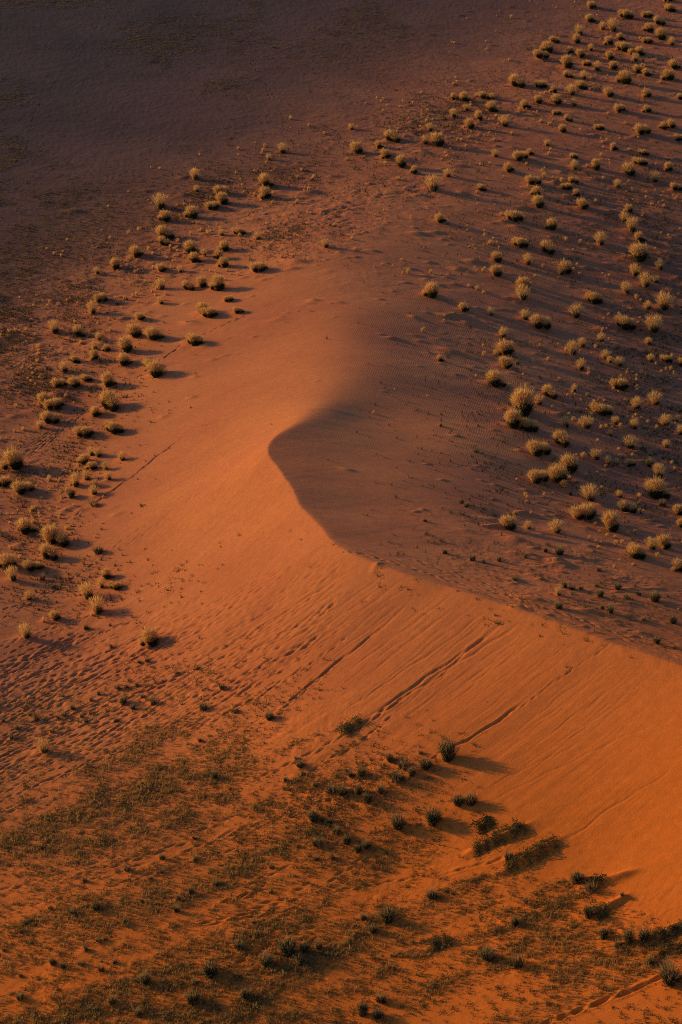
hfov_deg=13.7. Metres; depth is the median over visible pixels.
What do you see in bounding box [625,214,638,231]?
straw tussock
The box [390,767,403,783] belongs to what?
green tussock
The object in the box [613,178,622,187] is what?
straw tussock
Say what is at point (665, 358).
straw tussock
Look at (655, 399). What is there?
straw tussock
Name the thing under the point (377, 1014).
green tussock
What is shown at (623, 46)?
straw tussock
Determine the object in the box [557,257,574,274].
straw tussock
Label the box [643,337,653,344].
straw tussock
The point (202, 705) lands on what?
green tussock
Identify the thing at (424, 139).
straw tussock
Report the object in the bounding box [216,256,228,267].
straw tussock
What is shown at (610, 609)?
green tussock
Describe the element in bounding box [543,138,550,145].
straw tussock
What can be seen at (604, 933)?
green tussock
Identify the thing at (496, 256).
straw tussock
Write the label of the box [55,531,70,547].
straw tussock
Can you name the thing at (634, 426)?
straw tussock
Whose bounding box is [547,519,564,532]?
straw tussock
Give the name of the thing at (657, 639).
green tussock
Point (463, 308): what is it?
straw tussock
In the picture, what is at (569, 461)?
straw tussock
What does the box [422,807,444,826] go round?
green tussock
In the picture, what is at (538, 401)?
straw tussock
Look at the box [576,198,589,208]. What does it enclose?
straw tussock
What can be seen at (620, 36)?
straw tussock
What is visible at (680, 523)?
straw tussock
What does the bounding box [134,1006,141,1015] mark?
green tussock
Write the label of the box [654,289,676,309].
straw tussock
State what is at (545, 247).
straw tussock
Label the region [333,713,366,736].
creeping bush
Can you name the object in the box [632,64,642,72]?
straw tussock
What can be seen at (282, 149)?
straw tussock
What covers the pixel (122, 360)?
straw tussock
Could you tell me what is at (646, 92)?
straw tussock
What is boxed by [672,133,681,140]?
straw tussock
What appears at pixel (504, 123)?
straw tussock
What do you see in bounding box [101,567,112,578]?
straw tussock
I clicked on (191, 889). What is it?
green tussock
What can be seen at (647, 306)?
straw tussock
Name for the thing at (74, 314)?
dry tufts
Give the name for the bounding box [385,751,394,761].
green tussock
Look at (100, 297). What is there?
straw tussock
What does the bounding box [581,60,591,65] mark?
straw tussock
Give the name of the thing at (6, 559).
straw tussock
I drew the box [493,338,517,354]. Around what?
straw tussock
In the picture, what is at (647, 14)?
straw tussock
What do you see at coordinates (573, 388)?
straw tussock
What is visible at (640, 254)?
straw tussock
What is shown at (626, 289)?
straw tussock
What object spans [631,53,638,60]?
straw tussock
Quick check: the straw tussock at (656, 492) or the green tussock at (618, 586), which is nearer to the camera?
the green tussock at (618, 586)
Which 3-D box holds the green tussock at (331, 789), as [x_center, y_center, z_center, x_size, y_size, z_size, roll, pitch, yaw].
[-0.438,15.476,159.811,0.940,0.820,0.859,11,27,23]
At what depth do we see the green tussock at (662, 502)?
194.48 m
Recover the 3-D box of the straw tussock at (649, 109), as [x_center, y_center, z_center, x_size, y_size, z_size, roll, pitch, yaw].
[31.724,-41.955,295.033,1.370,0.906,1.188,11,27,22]
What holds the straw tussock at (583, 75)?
on the sand ground at (274, 460)
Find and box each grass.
[0,0,475,305]
[0,690,681,1023]
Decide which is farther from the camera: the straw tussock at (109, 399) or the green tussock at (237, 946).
the straw tussock at (109, 399)
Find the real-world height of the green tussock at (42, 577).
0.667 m
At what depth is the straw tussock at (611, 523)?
185.94 m
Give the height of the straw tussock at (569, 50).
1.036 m
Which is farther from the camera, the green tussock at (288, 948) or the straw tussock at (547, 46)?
the straw tussock at (547, 46)
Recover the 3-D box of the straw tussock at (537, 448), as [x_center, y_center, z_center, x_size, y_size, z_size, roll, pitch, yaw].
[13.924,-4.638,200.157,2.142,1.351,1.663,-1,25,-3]
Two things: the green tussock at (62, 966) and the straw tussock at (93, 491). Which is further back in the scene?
the straw tussock at (93, 491)
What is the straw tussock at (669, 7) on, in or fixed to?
on the sand ground at (274, 460)
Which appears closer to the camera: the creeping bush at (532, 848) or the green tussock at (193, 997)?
the green tussock at (193, 997)
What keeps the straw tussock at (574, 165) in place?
on the sand ground at (274, 460)
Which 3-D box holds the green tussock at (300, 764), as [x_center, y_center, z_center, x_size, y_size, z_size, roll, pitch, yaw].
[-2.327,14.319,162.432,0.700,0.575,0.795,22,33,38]
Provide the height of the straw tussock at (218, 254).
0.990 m
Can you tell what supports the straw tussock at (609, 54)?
on the sand ground at (274, 460)
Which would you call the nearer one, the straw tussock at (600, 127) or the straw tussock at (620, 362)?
the straw tussock at (620, 362)
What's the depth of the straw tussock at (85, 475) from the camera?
207.81 m
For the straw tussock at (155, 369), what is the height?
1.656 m
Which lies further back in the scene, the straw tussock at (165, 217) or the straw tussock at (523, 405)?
the straw tussock at (165, 217)
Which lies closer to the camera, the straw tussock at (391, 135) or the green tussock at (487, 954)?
the green tussock at (487, 954)
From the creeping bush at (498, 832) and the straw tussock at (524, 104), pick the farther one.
the straw tussock at (524, 104)
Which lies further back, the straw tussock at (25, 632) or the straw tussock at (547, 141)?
the straw tussock at (547, 141)
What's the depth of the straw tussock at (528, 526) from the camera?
183.53 m
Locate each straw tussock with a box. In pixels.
[0,444,26,469]
[0,476,12,486]
[0,551,17,568]
[4,564,20,581]
[9,479,36,493]
[15,516,36,534]
[15,622,34,638]
[20,558,45,571]
[24,591,34,599]
[33,736,51,752]
[35,419,43,427]
[36,390,51,403]
[37,522,60,543]
[38,543,57,560]
[39,410,59,423]
[41,396,64,409]
[46,319,60,333]
[46,610,61,619]
[50,378,67,387]
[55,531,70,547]
[57,361,70,372]
[66,375,81,387]
[69,355,79,362]
[69,471,80,486]
[71,323,85,336]
[71,425,93,437]
[76,452,88,464]
[77,581,99,598]
[79,374,92,381]
[80,470,92,479]
[84,460,96,469]
[85,302,97,313]
[86,447,93,455]
[86,594,107,614]
[87,485,99,494]
[89,341,99,349]
[89,349,99,360]
[89,404,101,416]
[90,479,97,486]
[92,292,107,301]
[92,447,104,456]
[93,266,100,273]
[94,331,101,339]
[97,388,120,411]
[97,579,103,587]
[99,370,116,386]
[100,460,109,469]
[101,343,111,350]
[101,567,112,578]
[102,420,124,433]
[102,470,111,479]
[106,580,124,589]
[109,257,120,269]
[115,352,133,365]
[116,334,134,351]
[116,451,126,460]
[124,320,144,337]
[128,245,143,257]
[133,312,144,319]
[138,627,158,646]
[142,356,152,368]
[143,325,165,340]
[144,359,167,377]
[151,192,170,208]
[154,225,175,239]
[154,262,166,271]
[154,277,168,289]
[154,297,164,303]
[156,235,170,245]
[157,209,171,221]
[176,264,182,272]
[182,204,198,218]
[182,238,198,253]
[182,279,194,289]
[183,331,203,345]
[189,167,200,179]
[189,250,201,262]
[193,184,199,191]
[193,275,207,287]
[194,301,209,312]
[199,305,217,317]
[200,248,206,255]
[203,200,219,209]
[208,273,227,290]
[212,184,229,193]
[212,248,222,259]
[213,191,228,204]
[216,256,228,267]
[217,239,228,250]
[222,295,232,301]
[231,226,246,234]
[232,306,243,313]
[249,261,268,271]
[251,231,262,239]
[256,171,273,187]
[257,184,271,198]
[276,143,288,152]
[321,238,329,247]
[349,140,364,153]
[374,139,384,148]
[379,148,390,158]
[384,128,400,142]
[394,154,408,167]
[409,166,417,173]
[421,135,430,143]
[421,280,440,297]
[424,173,441,190]
[425,122,433,131]
[429,129,445,145]
[433,211,445,222]
[436,354,443,360]
[443,168,451,176]
[448,107,458,117]
[450,92,458,99]
[457,301,468,311]
[459,91,469,101]
[462,104,469,110]
[463,117,474,128]
[474,110,482,120]
[476,91,489,98]
[477,183,485,190]
[484,368,507,387]
[485,306,494,315]
[486,101,498,111]
[487,263,503,276]
[489,92,496,99]
[489,149,498,156]
[490,251,503,262]
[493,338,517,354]
[496,355,512,368]
[497,114,510,126]
[497,514,519,530]
[498,327,509,337]
[503,161,514,172]
[503,209,524,221]
[503,408,522,428]
[508,72,526,87]
[509,384,536,416]
[511,235,528,247]
[512,150,527,160]
[515,275,529,289]
[515,284,530,299]
[519,100,531,108]
[519,308,530,319]
[519,416,539,431]
[522,253,532,264]
[523,174,541,184]
[523,520,531,528]
[525,438,551,456]
[526,147,533,154]
[526,467,550,483]
[529,312,552,328]
[530,185,540,195]
[530,193,544,207]
[532,49,549,58]
[532,394,546,404]
[533,79,546,88]
[533,94,543,103]
[538,40,553,52]
[539,238,556,254]
[541,384,558,398]
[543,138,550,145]
[543,216,557,229]
[546,463,570,483]
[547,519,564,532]
[548,35,559,42]
[549,85,556,92]
[549,93,563,104]
[551,109,561,114]
[551,429,570,447]
[553,585,562,594]
[556,452,579,472]
[557,54,573,67]
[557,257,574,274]
[558,124,566,132]
[559,182,572,189]
[561,415,571,427]
[562,70,572,77]
[564,113,572,121]
[565,46,573,53]
[565,340,579,354]
[566,176,579,182]
[567,83,577,94]
[568,98,577,105]
[568,302,584,317]
[568,502,596,519]
[569,153,578,158]
[570,159,578,169]
[570,383,577,391]
[572,33,580,43]
[572,188,580,195]
[574,25,585,34]
[574,358,586,369]
[575,47,585,57]
[575,80,588,89]
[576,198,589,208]
[576,415,595,428]
[576,483,601,500]
[577,336,587,346]
[579,69,587,78]
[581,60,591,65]
[584,13,595,21]
[585,289,602,303]
[586,1,596,8]
[588,42,594,50]
[588,447,603,459]
[589,402,614,415]
[591,157,600,169]
[592,61,602,70]
[594,124,604,129]
[594,232,607,245]
[597,332,605,341]
[598,21,606,29]
[599,348,610,358]
[601,508,620,531]
[602,86,614,96]
[603,36,612,44]
[604,455,611,464]
[605,17,619,31]
[605,49,613,59]
[606,356,612,362]
[608,61,618,68]
[608,376,629,390]
[610,141,617,149]
[611,415,618,424]
[612,102,625,111]
[612,313,636,329]
[612,356,625,366]
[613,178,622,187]
[614,39,631,51]
[614,69,632,83]
[615,489,624,496]
[616,32,624,39]
[616,498,637,512]
[617,8,634,18]
[619,211,628,221]
[619,281,632,293]
[620,161,636,175]
[623,204,632,212]
[623,435,639,448]
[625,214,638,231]
[625,459,635,466]
[626,542,647,559]
[627,241,649,261]
[628,48,634,54]
[628,418,640,429]
[629,263,640,275]
[629,397,641,408]
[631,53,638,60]
[631,157,647,164]
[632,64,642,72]
[633,122,650,134]
[634,46,644,55]
[634,230,645,241]
[637,149,649,154]
[638,272,652,287]
[640,11,653,17]
[640,37,652,43]
[641,21,655,31]
[641,67,651,75]
[641,86,651,97]
[641,104,652,111]
[641,475,671,498]
[642,314,663,332]
[643,300,651,309]
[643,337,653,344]
[643,536,662,549]
[645,353,654,361]
[647,389,662,404]
[649,170,659,181]
[652,275,659,282]
[652,462,666,478]
[653,15,664,24]
[654,26,667,39]
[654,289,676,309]
[655,258,663,269]
[655,533,673,548]
[657,413,672,425]
[658,120,667,129]
[659,354,673,362]
[660,68,675,79]
[662,439,669,447]
[663,3,675,11]
[663,161,672,171]
[665,118,675,127]
[666,59,680,68]
[667,36,675,45]
[669,182,681,190]
[670,503,681,514]
[670,557,681,571]
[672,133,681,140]
[676,93,681,99]
[676,425,681,434]
[676,518,681,527]
[677,355,681,365]
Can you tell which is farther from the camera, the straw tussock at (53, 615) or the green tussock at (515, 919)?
the straw tussock at (53, 615)
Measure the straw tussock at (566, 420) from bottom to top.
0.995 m
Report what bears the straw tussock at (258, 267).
on the sand ground at (274, 460)
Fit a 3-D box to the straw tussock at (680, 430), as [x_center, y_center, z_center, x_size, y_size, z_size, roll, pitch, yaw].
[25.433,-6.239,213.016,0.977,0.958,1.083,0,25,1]
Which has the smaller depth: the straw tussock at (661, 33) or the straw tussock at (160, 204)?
the straw tussock at (160, 204)
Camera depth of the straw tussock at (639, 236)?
258.93 m
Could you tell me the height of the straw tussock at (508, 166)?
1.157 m
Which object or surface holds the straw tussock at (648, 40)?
on the sand ground at (274, 460)
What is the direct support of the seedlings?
on the sand ground at (274, 460)
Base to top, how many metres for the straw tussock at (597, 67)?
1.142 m
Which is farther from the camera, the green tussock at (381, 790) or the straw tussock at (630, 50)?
the straw tussock at (630, 50)
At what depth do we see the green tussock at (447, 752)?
159.07 m
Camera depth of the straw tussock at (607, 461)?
201.69 m
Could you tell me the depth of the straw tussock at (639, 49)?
315.34 m
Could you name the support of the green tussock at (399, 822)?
on the sand ground at (274, 460)
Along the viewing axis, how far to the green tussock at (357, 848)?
155.81 m
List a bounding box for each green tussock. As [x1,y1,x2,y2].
[14,722,22,729]
[15,991,25,999]
[32,713,38,721]
[39,572,45,580]
[48,956,58,965]
[57,960,67,968]
[66,488,75,498]
[70,701,76,709]
[83,622,89,629]
[88,499,98,506]
[89,900,102,911]
[91,545,104,553]
[94,936,101,941]
[97,964,105,971]
[107,995,116,1005]
[118,694,127,704]
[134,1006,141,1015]
[136,971,154,983]
[149,694,158,704]
[158,853,166,859]
[174,902,179,912]
[183,988,200,1005]
[186,885,194,893]
[189,854,196,862]
[190,977,201,984]
[199,701,208,710]
[200,960,220,978]
[210,769,219,778]
[218,682,225,689]
[231,937,247,949]
[237,988,252,999]
[257,949,275,966]
[264,709,274,719]
[275,933,300,957]
[290,953,304,965]
[296,759,305,767]
[299,942,310,952]
[306,807,320,821]
[312,835,324,846]
[315,939,323,949]
[326,781,338,793]
[330,823,341,835]
[336,782,348,795]
[340,834,352,844]
[347,767,356,777]
[353,843,361,853]
[354,784,362,794]
[355,1001,369,1016]
[356,766,365,776]
[360,792,374,803]
[360,839,370,848]
[360,910,368,920]
[367,924,377,933]
[368,1006,384,1018]
[375,989,388,1003]
[376,780,386,794]
[378,905,397,923]
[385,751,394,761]
[387,811,409,829]
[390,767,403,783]
[398,757,410,768]
[407,766,416,775]
[416,759,434,769]
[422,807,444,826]
[424,888,438,898]
[436,736,460,762]
[450,792,466,806]
[461,790,481,805]
[469,552,476,560]
[477,945,499,960]
[496,554,504,561]
[503,850,513,859]
[508,950,526,968]
[510,913,519,926]
[552,600,564,608]
[554,542,566,554]
[560,578,566,587]
[568,870,585,883]
[582,903,595,918]
[583,877,601,892]
[596,589,604,597]
[599,928,611,939]
[607,601,614,613]
[612,938,624,947]
[614,581,622,589]
[622,926,636,943]
[623,592,631,598]
[635,925,651,941]
[643,457,655,466]
[646,952,659,965]
[648,588,663,601]
[651,636,660,643]
[655,956,681,986]
[658,498,668,505]
[668,615,678,623]
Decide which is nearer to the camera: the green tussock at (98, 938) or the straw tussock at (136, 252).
the green tussock at (98, 938)
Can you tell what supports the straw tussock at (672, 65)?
on the sand ground at (274, 460)
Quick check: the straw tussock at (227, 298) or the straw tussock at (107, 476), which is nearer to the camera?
the straw tussock at (107, 476)
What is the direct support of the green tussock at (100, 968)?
on the sand ground at (274, 460)
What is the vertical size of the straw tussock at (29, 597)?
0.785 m
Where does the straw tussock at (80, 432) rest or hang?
on the sand ground at (274, 460)
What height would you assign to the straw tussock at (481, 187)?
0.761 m
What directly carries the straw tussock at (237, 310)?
on the sand ground at (274, 460)
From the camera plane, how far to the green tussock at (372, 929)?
150.00 m
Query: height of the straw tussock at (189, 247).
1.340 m
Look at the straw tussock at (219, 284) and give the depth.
243.39 m
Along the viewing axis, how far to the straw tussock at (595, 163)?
276.38 m
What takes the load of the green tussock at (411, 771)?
on the sand ground at (274, 460)
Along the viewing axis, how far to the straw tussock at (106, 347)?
233.05 m
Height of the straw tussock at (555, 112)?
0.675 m
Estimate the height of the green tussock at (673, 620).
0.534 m
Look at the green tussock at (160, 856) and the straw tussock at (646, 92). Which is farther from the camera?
the straw tussock at (646, 92)
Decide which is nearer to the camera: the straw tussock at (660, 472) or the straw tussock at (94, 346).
the straw tussock at (660, 472)
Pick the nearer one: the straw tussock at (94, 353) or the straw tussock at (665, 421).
the straw tussock at (665, 421)
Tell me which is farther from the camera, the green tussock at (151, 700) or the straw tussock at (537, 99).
the straw tussock at (537, 99)
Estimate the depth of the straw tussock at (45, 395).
223.80 m
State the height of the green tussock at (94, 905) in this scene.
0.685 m
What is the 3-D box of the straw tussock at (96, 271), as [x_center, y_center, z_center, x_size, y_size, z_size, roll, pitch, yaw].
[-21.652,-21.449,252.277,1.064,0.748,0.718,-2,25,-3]
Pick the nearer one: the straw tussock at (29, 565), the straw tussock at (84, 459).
the straw tussock at (29, 565)
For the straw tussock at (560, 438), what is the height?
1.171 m
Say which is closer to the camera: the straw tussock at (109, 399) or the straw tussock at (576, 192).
the straw tussock at (109, 399)
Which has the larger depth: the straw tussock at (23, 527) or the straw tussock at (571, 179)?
the straw tussock at (571, 179)
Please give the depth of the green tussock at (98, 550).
195.09 m
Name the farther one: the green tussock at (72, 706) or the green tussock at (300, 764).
the green tussock at (72, 706)
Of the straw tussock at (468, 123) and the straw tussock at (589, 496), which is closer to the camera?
the straw tussock at (589, 496)
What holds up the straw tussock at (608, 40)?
on the sand ground at (274, 460)
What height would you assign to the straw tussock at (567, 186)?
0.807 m
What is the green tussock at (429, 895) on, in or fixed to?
on the sand ground at (274, 460)
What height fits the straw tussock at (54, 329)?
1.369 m
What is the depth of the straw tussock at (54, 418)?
220.13 m
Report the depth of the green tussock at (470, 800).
156.13 m
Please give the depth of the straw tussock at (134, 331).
234.97 m
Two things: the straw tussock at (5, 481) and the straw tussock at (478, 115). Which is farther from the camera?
the straw tussock at (478, 115)
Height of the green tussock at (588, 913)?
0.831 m
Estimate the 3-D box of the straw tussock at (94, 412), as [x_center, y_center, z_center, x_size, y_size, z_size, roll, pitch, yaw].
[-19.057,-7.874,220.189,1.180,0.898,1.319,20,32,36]
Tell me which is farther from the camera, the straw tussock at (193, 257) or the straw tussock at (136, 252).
the straw tussock at (136, 252)
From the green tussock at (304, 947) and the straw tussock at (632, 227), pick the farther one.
the straw tussock at (632, 227)
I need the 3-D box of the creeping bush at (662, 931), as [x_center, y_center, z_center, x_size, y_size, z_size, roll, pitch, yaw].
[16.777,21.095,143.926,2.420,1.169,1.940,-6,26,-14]
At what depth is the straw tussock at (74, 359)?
231.53 m
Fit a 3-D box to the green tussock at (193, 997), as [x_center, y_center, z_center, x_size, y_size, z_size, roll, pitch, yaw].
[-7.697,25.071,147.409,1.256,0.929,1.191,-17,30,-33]
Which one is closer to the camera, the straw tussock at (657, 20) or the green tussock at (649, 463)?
the green tussock at (649, 463)
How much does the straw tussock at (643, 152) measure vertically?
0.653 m
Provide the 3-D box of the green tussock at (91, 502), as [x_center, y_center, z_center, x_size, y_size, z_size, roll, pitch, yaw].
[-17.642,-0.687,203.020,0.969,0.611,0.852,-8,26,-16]
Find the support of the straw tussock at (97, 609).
on the sand ground at (274, 460)
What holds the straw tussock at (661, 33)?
on the sand ground at (274, 460)
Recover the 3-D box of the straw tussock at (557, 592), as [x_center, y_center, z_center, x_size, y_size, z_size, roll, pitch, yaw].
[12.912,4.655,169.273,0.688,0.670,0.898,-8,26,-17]
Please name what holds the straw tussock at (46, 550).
on the sand ground at (274, 460)
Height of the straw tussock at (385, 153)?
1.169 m
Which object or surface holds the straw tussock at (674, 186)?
on the sand ground at (274, 460)
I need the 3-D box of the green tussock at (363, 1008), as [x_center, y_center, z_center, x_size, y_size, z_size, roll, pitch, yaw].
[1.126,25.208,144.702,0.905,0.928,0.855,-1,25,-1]
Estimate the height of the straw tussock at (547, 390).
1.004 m
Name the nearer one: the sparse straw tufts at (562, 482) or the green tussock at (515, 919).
the green tussock at (515, 919)
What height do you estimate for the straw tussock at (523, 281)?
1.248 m
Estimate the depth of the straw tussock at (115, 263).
252.84 m
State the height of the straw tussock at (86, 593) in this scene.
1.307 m
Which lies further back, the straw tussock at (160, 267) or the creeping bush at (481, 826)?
the straw tussock at (160, 267)
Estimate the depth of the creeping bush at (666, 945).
142.80 m
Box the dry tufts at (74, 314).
[0,0,681,637]
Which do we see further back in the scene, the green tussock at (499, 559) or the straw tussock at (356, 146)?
the straw tussock at (356, 146)
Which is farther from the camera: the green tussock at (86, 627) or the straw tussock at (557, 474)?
the straw tussock at (557, 474)
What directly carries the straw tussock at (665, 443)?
on the sand ground at (274, 460)
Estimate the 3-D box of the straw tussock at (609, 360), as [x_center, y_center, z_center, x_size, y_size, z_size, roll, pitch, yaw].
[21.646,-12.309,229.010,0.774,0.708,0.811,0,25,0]
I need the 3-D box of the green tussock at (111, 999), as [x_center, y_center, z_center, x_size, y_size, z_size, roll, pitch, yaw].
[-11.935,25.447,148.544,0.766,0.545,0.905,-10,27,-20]
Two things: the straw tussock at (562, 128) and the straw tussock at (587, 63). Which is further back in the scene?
the straw tussock at (587, 63)
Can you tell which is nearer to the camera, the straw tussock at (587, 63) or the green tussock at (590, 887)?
the green tussock at (590, 887)
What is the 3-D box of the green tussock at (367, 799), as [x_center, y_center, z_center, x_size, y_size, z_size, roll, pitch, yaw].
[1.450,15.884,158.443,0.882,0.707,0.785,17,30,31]
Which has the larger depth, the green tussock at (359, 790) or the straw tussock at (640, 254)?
the straw tussock at (640, 254)
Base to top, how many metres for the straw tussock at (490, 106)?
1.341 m
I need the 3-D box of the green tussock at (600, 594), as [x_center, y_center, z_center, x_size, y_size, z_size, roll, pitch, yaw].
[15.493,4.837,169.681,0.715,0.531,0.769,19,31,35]
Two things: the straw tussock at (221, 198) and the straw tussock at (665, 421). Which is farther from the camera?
the straw tussock at (221, 198)
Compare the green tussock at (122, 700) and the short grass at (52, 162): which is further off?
the short grass at (52, 162)
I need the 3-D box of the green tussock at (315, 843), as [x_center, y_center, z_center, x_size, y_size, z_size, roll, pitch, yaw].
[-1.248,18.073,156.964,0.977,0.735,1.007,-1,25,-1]
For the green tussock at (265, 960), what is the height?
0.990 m
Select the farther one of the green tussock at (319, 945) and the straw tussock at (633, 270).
the straw tussock at (633, 270)
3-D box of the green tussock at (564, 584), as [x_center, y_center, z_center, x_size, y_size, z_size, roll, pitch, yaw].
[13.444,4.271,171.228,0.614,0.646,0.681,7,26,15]
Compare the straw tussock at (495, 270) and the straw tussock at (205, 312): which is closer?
the straw tussock at (205, 312)
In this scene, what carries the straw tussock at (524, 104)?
on the sand ground at (274, 460)
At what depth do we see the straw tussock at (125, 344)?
231.90 m
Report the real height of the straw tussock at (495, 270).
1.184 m
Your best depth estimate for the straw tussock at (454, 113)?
292.25 m
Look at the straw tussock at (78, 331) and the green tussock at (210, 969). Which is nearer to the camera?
the green tussock at (210, 969)
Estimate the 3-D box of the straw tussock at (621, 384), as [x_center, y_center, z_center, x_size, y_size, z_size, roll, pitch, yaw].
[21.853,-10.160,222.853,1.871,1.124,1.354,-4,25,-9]
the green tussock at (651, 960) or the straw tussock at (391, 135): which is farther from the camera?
the straw tussock at (391, 135)
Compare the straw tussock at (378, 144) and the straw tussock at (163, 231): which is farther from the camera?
the straw tussock at (378, 144)
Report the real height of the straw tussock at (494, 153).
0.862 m
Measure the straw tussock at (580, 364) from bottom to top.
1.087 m
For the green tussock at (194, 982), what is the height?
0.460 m
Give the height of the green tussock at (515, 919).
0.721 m
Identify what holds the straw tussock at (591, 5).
on the sand ground at (274, 460)
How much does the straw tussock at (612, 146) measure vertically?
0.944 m
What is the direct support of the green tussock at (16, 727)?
on the sand ground at (274, 460)
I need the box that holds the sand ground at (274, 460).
[0,0,681,1023]
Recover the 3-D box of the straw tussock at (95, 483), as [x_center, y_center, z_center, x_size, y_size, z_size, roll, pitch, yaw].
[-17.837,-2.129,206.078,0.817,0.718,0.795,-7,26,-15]
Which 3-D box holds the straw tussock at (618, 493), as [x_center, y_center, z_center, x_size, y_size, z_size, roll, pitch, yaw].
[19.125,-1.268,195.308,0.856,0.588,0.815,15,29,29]
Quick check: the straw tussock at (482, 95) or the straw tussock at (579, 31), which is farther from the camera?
the straw tussock at (579, 31)
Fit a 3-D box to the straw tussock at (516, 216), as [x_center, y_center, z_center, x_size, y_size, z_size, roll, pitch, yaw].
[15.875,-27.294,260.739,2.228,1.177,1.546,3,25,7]
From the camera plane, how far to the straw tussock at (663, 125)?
289.67 m
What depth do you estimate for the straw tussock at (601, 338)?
233.86 m
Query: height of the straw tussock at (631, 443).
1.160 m
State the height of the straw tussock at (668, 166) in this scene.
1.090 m
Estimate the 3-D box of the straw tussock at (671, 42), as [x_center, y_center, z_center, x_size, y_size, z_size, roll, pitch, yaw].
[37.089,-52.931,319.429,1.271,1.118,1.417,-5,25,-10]
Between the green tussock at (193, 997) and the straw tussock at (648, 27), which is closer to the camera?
the green tussock at (193, 997)
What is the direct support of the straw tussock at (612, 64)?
on the sand ground at (274, 460)
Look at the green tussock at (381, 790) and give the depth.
158.66 m
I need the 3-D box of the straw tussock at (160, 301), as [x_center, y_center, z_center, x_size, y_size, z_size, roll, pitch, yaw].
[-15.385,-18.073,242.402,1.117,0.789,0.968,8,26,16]
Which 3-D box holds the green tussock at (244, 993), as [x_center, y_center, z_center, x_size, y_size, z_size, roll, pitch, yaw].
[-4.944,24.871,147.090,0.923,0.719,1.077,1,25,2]
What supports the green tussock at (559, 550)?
on the sand ground at (274, 460)
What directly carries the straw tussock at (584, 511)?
on the sand ground at (274, 460)
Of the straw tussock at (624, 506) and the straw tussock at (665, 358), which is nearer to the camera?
the straw tussock at (624, 506)
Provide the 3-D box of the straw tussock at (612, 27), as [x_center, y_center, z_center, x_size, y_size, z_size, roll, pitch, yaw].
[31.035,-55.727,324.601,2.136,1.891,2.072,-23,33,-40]
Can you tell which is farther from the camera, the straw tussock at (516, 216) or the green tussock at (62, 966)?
the straw tussock at (516, 216)
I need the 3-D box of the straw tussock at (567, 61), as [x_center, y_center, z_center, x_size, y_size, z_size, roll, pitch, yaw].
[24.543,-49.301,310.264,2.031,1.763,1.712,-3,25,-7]
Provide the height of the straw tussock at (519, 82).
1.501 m
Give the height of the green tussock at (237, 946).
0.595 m
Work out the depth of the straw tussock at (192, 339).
230.49 m
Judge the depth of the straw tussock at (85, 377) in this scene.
227.43 m
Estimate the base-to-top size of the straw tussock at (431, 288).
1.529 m
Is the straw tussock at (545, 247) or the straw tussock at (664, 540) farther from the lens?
the straw tussock at (545, 247)
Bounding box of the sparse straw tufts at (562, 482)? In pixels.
[0,0,681,638]
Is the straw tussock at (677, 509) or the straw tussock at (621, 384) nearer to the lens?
the straw tussock at (677, 509)
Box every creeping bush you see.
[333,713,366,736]
[424,930,454,957]
[469,814,497,837]
[471,818,530,862]
[501,833,561,874]
[583,872,606,893]
[589,901,614,920]
[650,919,681,942]
[654,937,681,961]
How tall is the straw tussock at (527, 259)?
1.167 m
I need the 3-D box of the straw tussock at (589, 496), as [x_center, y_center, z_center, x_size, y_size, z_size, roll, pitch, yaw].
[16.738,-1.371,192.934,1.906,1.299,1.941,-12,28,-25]
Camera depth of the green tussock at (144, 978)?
149.38 m
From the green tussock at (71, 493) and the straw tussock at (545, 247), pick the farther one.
the straw tussock at (545, 247)
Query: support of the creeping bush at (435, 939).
on the sand ground at (274, 460)
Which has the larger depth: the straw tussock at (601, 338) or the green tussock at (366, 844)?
the straw tussock at (601, 338)
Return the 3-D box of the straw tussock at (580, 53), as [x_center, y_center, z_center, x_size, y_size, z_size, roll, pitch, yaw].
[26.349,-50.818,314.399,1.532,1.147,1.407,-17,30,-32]
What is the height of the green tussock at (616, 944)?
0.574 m
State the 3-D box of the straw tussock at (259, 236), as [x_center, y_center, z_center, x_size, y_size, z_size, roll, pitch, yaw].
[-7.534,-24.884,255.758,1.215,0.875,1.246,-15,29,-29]
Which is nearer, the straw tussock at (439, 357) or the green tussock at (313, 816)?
the green tussock at (313, 816)
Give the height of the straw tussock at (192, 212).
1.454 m
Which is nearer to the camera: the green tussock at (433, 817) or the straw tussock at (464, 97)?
the green tussock at (433, 817)
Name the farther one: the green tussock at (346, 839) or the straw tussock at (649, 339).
the straw tussock at (649, 339)
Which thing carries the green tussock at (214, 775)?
on the sand ground at (274, 460)
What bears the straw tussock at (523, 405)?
on the sand ground at (274, 460)
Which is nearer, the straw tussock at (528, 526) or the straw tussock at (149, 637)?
the straw tussock at (149, 637)
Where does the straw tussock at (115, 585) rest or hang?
on the sand ground at (274, 460)
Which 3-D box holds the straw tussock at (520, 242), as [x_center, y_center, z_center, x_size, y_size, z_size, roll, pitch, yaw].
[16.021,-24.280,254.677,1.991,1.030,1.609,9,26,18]
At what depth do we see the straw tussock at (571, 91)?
299.73 m
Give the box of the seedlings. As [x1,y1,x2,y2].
[0,484,681,1023]
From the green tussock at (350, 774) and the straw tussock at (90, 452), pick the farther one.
the straw tussock at (90, 452)
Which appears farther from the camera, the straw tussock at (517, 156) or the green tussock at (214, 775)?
the straw tussock at (517, 156)
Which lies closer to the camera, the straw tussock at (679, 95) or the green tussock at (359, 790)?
the green tussock at (359, 790)
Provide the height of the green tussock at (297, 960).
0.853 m
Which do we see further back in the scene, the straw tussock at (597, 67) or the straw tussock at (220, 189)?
the straw tussock at (597, 67)

